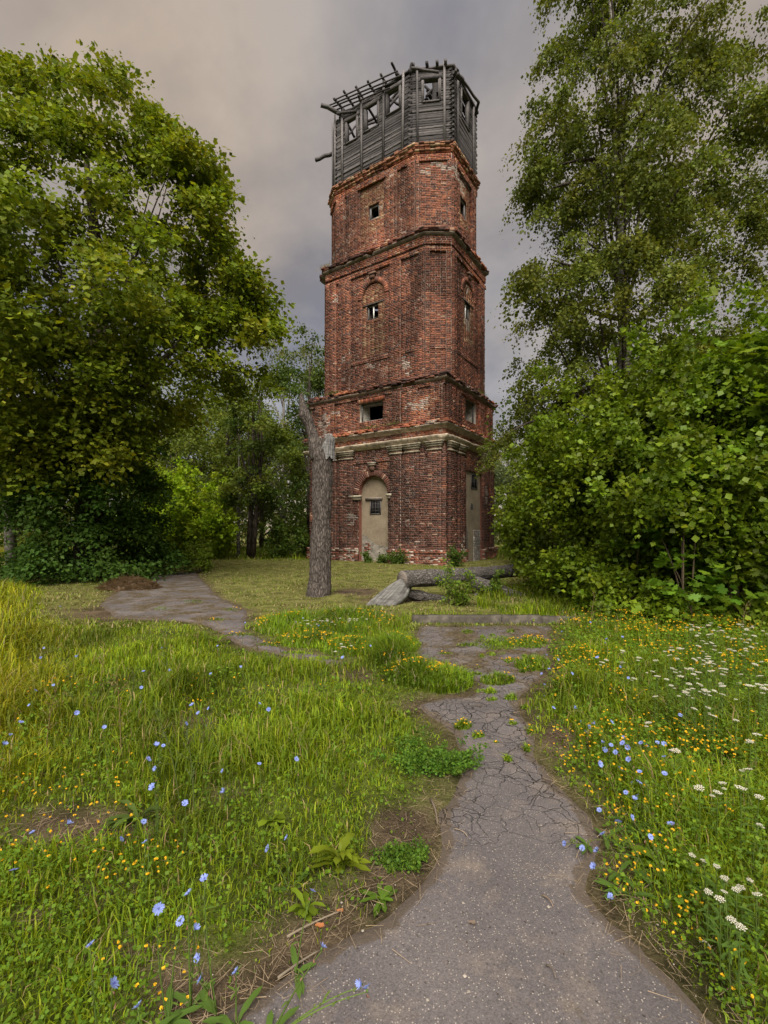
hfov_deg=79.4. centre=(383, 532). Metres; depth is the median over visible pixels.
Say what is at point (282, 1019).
chicory plant
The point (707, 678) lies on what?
yarrow plant
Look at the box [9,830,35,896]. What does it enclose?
chicory plant
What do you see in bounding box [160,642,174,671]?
weed stalk
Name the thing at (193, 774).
weed stalk
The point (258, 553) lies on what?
rough grass
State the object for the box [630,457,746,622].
maple sapling
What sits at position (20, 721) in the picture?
chicory plant
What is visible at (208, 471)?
ash tree
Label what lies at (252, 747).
broad leaved weed
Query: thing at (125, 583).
soil mound
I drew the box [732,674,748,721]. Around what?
yarrow plant
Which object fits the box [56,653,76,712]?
weed stalk
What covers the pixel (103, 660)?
weed stalk
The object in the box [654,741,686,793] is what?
chicory plant
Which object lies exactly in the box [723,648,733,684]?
yarrow plant
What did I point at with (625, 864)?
chicory plant
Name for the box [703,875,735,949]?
yarrow plant
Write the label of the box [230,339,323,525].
birch tree
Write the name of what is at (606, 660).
yarrow plant
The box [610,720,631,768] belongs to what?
chicory plant
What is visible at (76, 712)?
chicory plant
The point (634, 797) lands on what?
chicory plant
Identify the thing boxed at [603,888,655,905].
chicory plant
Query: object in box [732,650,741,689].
yarrow plant
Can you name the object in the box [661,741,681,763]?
chicory plant
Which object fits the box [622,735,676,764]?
chicory plant
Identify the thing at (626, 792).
chicory plant
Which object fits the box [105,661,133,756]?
weed stalk
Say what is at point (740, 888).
yarrow plant
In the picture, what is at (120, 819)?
broad leaved weed
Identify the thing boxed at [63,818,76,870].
chicory plant
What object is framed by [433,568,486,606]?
sapling
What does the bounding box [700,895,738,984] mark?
yarrow plant
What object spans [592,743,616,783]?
chicory plant
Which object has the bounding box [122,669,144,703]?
weed stalk
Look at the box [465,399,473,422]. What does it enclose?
window frame
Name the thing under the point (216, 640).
broad leaved weed
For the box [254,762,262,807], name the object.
chicory plant
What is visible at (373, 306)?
window frame
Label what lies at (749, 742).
yarrow plant
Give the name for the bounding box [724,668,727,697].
yarrow plant
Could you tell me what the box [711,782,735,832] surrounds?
yarrow plant
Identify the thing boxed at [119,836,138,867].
chicory plant
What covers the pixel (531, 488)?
mock orange bush
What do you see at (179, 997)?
chicory plant
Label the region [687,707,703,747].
yarrow plant
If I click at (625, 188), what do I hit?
birch tree
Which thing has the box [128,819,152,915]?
chicory plant
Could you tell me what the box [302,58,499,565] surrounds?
brick water tower
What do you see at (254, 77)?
sky
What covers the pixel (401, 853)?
clover clump
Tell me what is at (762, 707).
yarrow plant
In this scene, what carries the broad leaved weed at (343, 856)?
on the ground at (422, 825)
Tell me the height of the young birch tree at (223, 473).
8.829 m
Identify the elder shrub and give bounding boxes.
[360,550,373,562]
[376,552,386,562]
[381,548,409,563]
[444,543,467,566]
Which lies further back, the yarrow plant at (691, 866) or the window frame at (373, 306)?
the window frame at (373, 306)
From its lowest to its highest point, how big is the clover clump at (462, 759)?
0.285 m
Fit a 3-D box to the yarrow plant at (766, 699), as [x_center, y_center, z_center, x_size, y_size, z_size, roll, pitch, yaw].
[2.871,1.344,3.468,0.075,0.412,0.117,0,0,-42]
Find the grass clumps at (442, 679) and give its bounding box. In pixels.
[154,600,558,769]
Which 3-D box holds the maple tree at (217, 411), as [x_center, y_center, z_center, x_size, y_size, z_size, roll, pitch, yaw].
[-10.691,-5.066,32.875,10.394,13.361,9.304,0,0,0]
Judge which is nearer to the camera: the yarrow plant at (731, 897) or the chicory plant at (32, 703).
the yarrow plant at (731, 897)
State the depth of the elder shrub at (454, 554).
20.48 m
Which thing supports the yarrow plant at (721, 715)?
on the ground at (422, 825)
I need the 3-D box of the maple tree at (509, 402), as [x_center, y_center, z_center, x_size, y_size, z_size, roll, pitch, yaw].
[13.874,-4.610,26.723,13.785,14.578,13.264,0,0,23]
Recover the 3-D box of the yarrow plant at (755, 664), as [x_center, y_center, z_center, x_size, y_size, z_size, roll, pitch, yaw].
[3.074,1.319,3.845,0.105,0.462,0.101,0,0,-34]
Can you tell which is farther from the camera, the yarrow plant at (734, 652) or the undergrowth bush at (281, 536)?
the undergrowth bush at (281, 536)
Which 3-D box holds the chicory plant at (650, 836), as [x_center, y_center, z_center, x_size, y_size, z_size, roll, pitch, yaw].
[1.182,1.369,1.920,0.296,0.365,0.106,0,0,0]
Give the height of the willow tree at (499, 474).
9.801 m
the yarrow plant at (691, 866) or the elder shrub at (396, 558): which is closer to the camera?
the yarrow plant at (691, 866)
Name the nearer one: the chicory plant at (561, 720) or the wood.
the chicory plant at (561, 720)
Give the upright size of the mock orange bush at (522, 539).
4.607 m
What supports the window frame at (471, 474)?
in the brick water tower
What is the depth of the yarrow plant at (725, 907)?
1.67 m
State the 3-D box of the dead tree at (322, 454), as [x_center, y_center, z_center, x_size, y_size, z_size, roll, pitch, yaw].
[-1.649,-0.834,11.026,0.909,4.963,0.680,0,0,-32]
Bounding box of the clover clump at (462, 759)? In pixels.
[371,725,489,776]
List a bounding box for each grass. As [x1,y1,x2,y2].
[0,544,515,560]
[0,576,50,679]
[472,578,588,616]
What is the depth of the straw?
1.82 m
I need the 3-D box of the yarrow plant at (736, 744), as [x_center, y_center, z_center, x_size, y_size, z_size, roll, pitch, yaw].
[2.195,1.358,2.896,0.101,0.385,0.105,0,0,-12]
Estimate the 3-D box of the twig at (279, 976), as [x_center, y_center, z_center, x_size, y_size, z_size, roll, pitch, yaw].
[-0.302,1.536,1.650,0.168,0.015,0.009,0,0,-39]
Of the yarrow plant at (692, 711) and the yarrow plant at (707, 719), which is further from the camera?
the yarrow plant at (692, 711)
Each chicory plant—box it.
[0,741,7,761]
[9,720,23,766]
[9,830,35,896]
[27,689,36,717]
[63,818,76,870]
[66,710,79,752]
[86,939,134,1023]
[99,725,110,771]
[107,976,148,1023]
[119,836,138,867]
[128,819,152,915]
[132,1000,140,1023]
[136,685,142,714]
[146,756,162,836]
[148,783,160,838]
[152,902,202,1023]
[153,741,161,778]
[156,734,165,784]
[159,888,215,1023]
[181,800,187,857]
[187,702,193,764]
[193,873,231,1023]
[201,964,262,1023]
[219,769,228,801]
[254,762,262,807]
[258,702,270,733]
[265,834,308,890]
[266,941,368,1023]
[290,889,316,999]
[294,756,298,791]
[552,706,569,723]
[562,836,592,854]
[579,827,622,851]
[580,719,624,749]
[589,860,633,887]
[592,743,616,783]
[593,846,661,869]
[593,877,623,898]
[597,807,662,857]
[598,760,652,829]
[601,740,626,756]
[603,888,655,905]
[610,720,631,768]
[612,750,636,778]
[615,819,652,889]
[617,781,639,839]
[620,740,649,774]
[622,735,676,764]
[623,790,693,860]
[625,744,647,770]
[625,756,661,839]
[630,814,699,910]
[632,795,669,842]
[636,779,686,827]
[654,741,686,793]
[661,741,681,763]
[662,771,684,865]
[668,821,685,849]
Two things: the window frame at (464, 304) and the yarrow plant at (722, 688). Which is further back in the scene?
the window frame at (464, 304)
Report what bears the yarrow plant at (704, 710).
on the ground at (422, 825)
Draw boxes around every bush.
[107,452,239,559]
[181,534,216,572]
[257,509,309,557]
[487,420,605,590]
[499,360,704,603]
[499,494,566,564]
[509,326,767,631]
[559,268,767,624]
[725,276,767,560]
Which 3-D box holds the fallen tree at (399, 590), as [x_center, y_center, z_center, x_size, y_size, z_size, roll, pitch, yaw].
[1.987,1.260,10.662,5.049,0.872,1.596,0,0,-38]
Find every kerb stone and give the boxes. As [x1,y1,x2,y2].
[412,614,500,623]
[500,614,541,623]
[541,615,574,623]
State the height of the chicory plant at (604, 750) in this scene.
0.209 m
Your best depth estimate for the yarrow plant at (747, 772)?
2.30 m
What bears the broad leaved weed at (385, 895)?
on the ground at (422, 825)
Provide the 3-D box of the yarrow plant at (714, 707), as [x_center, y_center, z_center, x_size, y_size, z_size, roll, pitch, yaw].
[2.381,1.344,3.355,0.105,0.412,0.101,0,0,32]
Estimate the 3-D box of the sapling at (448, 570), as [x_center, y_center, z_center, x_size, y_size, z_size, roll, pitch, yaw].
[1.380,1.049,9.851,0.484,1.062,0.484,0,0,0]
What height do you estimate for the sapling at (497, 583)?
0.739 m
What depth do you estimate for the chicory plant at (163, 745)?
2.71 m
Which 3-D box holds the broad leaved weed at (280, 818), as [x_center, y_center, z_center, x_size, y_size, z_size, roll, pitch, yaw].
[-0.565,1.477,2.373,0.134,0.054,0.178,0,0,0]
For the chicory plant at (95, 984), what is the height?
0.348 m
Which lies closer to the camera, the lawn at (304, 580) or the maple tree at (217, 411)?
the lawn at (304, 580)
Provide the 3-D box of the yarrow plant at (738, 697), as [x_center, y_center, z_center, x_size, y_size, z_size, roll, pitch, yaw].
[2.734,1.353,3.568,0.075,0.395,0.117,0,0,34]
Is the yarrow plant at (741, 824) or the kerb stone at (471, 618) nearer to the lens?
the yarrow plant at (741, 824)
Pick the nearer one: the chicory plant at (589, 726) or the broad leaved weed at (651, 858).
the broad leaved weed at (651, 858)
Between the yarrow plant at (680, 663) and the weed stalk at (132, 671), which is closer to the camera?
the weed stalk at (132, 671)
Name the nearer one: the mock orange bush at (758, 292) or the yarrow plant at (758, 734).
the yarrow plant at (758, 734)
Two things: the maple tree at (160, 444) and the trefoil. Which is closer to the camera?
the trefoil
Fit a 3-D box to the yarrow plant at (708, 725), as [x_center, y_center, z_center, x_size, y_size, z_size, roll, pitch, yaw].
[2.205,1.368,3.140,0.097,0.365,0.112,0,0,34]
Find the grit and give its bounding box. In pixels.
[212,682,697,1023]
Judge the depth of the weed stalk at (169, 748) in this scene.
2.54 m
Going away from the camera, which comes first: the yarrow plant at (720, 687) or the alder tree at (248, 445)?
the yarrow plant at (720, 687)
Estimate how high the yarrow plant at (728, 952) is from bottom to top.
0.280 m
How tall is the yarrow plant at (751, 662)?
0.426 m
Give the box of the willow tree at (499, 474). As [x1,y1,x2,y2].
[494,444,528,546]
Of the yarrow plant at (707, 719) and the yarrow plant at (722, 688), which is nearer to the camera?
the yarrow plant at (707, 719)
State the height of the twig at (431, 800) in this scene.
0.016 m
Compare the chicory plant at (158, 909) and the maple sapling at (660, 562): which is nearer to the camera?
the chicory plant at (158, 909)
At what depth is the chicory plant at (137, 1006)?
1.25 m
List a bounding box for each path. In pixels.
[100,572,338,663]
[207,626,712,1023]
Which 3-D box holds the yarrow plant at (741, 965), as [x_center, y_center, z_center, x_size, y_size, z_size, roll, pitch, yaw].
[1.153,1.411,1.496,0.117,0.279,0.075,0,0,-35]
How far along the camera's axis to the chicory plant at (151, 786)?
2.18 m
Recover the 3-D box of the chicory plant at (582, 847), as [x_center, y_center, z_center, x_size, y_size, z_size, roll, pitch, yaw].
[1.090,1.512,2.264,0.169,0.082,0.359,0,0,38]
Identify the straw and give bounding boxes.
[1,611,767,1023]
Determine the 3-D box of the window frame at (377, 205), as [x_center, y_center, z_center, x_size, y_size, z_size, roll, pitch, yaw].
[-0.477,-17.266,25.026,0.662,0.746,0.070,0,0,34]
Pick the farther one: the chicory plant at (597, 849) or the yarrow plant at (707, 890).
the chicory plant at (597, 849)
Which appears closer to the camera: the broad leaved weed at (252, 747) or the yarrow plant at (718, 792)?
the yarrow plant at (718, 792)
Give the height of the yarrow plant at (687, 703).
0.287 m
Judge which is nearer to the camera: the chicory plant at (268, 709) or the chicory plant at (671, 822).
the chicory plant at (671, 822)
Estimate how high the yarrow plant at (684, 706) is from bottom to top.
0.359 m
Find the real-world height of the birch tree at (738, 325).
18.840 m
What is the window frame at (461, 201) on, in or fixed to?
in the brick water tower
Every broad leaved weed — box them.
[99,799,161,834]
[200,635,231,643]
[226,734,269,757]
[258,811,284,831]
[287,888,325,922]
[308,832,371,873]
[358,884,397,916]
[630,827,713,885]
[697,746,744,765]
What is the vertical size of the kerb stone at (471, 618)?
0.236 m
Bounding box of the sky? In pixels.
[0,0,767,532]
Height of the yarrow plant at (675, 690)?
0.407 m
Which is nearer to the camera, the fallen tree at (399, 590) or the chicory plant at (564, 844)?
the chicory plant at (564, 844)
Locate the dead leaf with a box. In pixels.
[315,923,323,927]
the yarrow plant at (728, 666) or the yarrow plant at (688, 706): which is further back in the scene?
the yarrow plant at (728, 666)
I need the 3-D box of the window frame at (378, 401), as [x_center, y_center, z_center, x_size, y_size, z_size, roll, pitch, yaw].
[-0.576,-6.251,24.058,1.450,0.993,0.070,0,0,34]
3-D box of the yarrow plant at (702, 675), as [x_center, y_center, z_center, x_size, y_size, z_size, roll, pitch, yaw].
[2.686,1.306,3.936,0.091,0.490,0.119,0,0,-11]
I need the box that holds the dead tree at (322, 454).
[292,394,335,596]
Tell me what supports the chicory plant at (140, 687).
on the ground at (422, 825)
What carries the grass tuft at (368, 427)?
on the brick water tower
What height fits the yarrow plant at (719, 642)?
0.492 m
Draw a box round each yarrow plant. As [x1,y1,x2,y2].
[597,661,604,701]
[604,659,612,690]
[626,677,640,711]
[639,721,653,762]
[650,695,663,757]
[651,675,665,726]
[652,660,661,707]
[662,678,671,721]
[665,684,675,727]
[668,667,680,713]
[669,748,683,794]
[670,672,677,709]
[676,647,681,687]
[677,691,694,759]
[678,690,693,723]
[679,648,686,683]
[682,668,693,707]
[683,694,693,718]
[683,852,712,903]
[686,688,695,745]
[686,689,692,738]
[686,784,712,862]
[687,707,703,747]
[689,858,726,923]
[693,683,702,709]
[695,657,702,698]
[696,888,719,959]
[699,689,712,740]
[699,863,729,930]
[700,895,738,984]
[701,690,716,759]
[701,706,712,755]
[702,662,713,698]
[703,693,715,732]
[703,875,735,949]
[705,670,714,725]
[705,714,719,763]
[705,790,726,854]
[708,649,719,692]
[709,689,721,732]
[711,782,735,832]
[712,685,726,736]
[712,889,737,960]
[715,661,724,705]
[716,627,720,664]
[716,915,754,996]
[717,694,737,746]
[718,668,724,708]
[718,886,755,960]
[720,922,755,1011]
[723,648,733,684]
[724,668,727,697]
[727,785,755,853]
[729,719,744,767]
[730,884,755,941]
[731,878,767,950]
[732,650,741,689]
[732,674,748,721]
[733,768,761,833]
[734,892,767,968]
[735,682,743,715]
[738,685,756,747]
[741,655,748,687]
[741,739,760,779]
[741,823,766,882]
[744,646,755,680]
[744,733,764,777]
[745,794,767,858]
[751,663,762,697]
[752,635,759,674]
[753,684,763,731]
[753,692,767,740]
[754,683,765,724]
[756,687,767,741]
[758,684,767,722]
[765,633,767,668]
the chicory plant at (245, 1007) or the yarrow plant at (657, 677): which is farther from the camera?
the yarrow plant at (657, 677)
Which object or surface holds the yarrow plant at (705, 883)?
on the ground at (422, 825)
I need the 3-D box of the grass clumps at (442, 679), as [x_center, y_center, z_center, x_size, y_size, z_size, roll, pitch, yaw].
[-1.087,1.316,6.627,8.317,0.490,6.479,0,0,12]
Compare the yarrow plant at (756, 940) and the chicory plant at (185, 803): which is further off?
the chicory plant at (185, 803)
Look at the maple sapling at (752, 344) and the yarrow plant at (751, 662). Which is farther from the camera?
the maple sapling at (752, 344)
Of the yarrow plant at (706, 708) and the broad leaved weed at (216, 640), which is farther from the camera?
the broad leaved weed at (216, 640)
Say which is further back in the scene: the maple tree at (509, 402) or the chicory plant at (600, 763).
the maple tree at (509, 402)
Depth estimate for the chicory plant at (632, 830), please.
2.35 m
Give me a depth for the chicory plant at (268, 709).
3.48 m
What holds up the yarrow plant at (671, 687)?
on the ground at (422, 825)
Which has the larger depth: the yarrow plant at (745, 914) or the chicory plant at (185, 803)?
the chicory plant at (185, 803)
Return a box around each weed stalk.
[40,680,63,750]
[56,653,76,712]
[96,643,110,685]
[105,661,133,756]
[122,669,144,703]
[152,703,180,806]
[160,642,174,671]
[177,715,199,814]
[192,618,202,649]
[248,634,262,658]
[315,664,330,695]
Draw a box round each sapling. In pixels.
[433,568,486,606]
[439,557,459,603]
[475,568,505,594]
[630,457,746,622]
[660,318,767,618]
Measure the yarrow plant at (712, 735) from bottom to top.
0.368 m
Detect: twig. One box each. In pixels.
[277,950,319,978]
[287,911,339,937]
[430,798,437,824]
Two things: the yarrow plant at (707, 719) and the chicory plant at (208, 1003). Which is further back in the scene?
the yarrow plant at (707, 719)
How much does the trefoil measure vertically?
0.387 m
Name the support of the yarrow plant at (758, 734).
on the ground at (422, 825)
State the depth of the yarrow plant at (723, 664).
3.81 m
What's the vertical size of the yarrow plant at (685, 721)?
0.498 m
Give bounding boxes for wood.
[0,429,699,545]
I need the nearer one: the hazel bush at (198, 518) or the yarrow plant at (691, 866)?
the yarrow plant at (691, 866)
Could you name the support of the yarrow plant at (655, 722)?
on the ground at (422, 825)
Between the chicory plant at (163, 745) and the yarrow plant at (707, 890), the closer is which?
the yarrow plant at (707, 890)
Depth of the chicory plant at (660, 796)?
2.40 m
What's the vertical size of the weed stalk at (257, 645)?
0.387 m
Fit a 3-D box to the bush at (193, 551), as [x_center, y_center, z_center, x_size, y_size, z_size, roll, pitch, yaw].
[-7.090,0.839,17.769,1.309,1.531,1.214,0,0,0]
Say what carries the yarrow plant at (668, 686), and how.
on the ground at (422, 825)
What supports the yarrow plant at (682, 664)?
on the ground at (422, 825)
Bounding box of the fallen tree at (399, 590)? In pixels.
[366,564,526,605]
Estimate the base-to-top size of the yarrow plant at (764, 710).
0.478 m
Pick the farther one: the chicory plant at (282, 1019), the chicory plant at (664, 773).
the chicory plant at (664, 773)
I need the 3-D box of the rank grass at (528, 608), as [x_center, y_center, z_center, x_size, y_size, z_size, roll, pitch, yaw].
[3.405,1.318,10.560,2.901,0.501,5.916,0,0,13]
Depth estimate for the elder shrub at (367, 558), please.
23.37 m
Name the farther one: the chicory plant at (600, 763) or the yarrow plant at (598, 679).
the yarrow plant at (598, 679)
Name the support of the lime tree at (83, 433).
on the ground at (422, 825)
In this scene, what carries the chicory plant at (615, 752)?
on the ground at (422, 825)
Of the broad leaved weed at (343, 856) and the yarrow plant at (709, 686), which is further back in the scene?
the yarrow plant at (709, 686)
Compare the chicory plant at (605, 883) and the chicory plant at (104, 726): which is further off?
the chicory plant at (104, 726)
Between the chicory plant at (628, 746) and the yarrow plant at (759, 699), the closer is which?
the chicory plant at (628, 746)
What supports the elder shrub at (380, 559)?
on the ground at (422, 825)
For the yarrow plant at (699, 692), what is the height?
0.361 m
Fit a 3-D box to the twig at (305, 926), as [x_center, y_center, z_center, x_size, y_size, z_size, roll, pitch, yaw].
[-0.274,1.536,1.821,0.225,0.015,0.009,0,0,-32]
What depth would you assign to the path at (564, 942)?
1.80 m
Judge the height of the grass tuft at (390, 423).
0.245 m
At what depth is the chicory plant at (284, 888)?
1.98 m
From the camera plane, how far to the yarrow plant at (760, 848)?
2.01 m
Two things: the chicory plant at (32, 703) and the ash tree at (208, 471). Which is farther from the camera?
the ash tree at (208, 471)
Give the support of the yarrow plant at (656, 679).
on the ground at (422, 825)
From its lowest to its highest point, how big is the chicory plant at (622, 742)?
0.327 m
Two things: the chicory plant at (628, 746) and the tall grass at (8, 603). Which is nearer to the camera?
the chicory plant at (628, 746)
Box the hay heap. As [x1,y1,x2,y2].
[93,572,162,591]
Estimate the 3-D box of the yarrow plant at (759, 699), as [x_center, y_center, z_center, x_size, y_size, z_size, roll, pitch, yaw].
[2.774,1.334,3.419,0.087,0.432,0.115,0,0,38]
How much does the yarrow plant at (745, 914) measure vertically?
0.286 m
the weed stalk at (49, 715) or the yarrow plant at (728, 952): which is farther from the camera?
the weed stalk at (49, 715)
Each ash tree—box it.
[155,396,276,534]
[201,410,307,548]
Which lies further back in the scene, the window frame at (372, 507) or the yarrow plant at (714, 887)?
the window frame at (372, 507)
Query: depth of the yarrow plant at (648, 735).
3.01 m
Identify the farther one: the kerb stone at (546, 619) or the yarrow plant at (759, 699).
the kerb stone at (546, 619)
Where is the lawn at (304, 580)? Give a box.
[0,558,753,628]
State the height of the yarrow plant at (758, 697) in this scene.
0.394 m
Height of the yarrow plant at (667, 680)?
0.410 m
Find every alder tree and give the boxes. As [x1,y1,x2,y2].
[214,388,291,557]
[215,373,307,558]
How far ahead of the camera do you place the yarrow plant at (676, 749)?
2.60 m
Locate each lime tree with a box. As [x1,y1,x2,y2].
[0,39,299,586]
[255,322,324,551]
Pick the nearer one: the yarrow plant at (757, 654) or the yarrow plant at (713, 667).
the yarrow plant at (713, 667)
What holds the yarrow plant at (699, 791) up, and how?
on the ground at (422, 825)
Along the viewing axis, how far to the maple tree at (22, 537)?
25.24 m
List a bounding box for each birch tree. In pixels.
[0,328,122,574]
[210,408,266,557]
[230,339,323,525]
[277,341,324,496]
[474,0,767,535]
[638,82,767,470]
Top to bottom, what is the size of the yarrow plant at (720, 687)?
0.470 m
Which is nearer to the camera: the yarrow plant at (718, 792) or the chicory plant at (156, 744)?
the yarrow plant at (718, 792)
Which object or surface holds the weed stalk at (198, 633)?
on the ground at (422, 825)
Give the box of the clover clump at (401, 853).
[369,835,430,874]
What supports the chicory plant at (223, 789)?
on the ground at (422, 825)
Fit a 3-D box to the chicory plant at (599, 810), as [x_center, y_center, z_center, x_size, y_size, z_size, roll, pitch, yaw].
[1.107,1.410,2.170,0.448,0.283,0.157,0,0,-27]
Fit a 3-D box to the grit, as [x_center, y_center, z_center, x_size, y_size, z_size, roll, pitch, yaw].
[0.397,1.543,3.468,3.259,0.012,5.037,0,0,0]
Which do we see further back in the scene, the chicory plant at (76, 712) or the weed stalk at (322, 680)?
the weed stalk at (322, 680)
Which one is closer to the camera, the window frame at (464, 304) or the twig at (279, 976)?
the twig at (279, 976)
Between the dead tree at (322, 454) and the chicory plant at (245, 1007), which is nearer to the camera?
the chicory plant at (245, 1007)
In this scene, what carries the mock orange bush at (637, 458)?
on the ground at (422, 825)
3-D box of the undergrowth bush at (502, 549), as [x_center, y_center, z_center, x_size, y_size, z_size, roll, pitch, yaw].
[7.115,-0.299,21.935,3.239,3.822,3.330,0,0,-37]
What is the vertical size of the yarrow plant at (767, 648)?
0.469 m
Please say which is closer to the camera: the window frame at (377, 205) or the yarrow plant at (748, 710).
the yarrow plant at (748, 710)
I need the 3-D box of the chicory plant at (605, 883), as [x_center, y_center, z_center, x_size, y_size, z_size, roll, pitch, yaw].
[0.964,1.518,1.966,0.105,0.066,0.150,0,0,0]
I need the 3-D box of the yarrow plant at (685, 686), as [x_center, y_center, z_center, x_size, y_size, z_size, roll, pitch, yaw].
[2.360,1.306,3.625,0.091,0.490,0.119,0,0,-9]
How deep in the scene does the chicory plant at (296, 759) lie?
2.63 m
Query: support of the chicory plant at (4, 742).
on the ground at (422, 825)
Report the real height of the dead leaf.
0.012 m
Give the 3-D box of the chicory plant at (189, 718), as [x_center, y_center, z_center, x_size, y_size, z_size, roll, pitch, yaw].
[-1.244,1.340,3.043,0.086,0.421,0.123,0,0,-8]
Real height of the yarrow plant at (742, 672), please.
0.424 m
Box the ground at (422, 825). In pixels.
[0,533,767,1023]
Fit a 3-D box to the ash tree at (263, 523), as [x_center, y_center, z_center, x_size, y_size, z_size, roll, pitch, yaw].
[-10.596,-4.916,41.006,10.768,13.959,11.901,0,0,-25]
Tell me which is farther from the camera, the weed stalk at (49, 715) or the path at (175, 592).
the path at (175, 592)
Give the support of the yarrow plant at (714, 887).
on the ground at (422, 825)
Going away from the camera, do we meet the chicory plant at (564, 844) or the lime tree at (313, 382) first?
the chicory plant at (564, 844)
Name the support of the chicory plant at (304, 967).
on the path at (564, 942)
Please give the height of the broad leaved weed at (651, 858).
0.102 m
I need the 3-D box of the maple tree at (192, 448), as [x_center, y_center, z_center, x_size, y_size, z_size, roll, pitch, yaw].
[-15.662,-5.461,35.368,10.754,14.149,10.764,0,0,-23]
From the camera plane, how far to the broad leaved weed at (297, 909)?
1.86 m
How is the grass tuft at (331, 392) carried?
on the brick water tower
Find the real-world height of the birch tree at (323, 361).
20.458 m
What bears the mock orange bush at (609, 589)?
on the ground at (422, 825)
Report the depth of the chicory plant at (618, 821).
2.02 m
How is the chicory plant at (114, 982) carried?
on the ground at (422, 825)
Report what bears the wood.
on the ground at (422, 825)
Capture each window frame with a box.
[362,401,382,421]
[368,304,377,319]
[370,204,378,219]
[370,500,380,513]
[460,198,464,218]
[464,304,468,320]
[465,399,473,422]
[471,474,477,488]
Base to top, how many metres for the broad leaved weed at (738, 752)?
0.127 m
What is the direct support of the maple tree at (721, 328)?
on the ground at (422, 825)
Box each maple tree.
[0,393,109,555]
[3,436,189,542]
[112,367,237,511]
[158,375,305,551]
[485,326,677,545]
[691,316,759,444]
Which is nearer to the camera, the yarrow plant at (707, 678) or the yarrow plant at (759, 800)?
the yarrow plant at (759, 800)
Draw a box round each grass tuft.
[323,389,340,394]
[356,424,379,430]
[382,420,405,425]
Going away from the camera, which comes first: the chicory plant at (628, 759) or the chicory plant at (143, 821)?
the chicory plant at (143, 821)
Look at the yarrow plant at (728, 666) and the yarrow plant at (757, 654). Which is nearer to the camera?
the yarrow plant at (728, 666)
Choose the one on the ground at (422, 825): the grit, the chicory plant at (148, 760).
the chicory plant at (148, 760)
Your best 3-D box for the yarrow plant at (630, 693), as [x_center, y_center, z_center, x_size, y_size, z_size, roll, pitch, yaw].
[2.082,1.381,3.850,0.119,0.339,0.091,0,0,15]
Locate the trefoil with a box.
[0,607,767,1023]
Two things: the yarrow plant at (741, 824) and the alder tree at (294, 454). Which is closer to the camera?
the yarrow plant at (741, 824)
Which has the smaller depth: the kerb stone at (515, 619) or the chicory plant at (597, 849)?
the chicory plant at (597, 849)
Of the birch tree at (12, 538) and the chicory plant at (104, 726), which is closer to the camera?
the chicory plant at (104, 726)

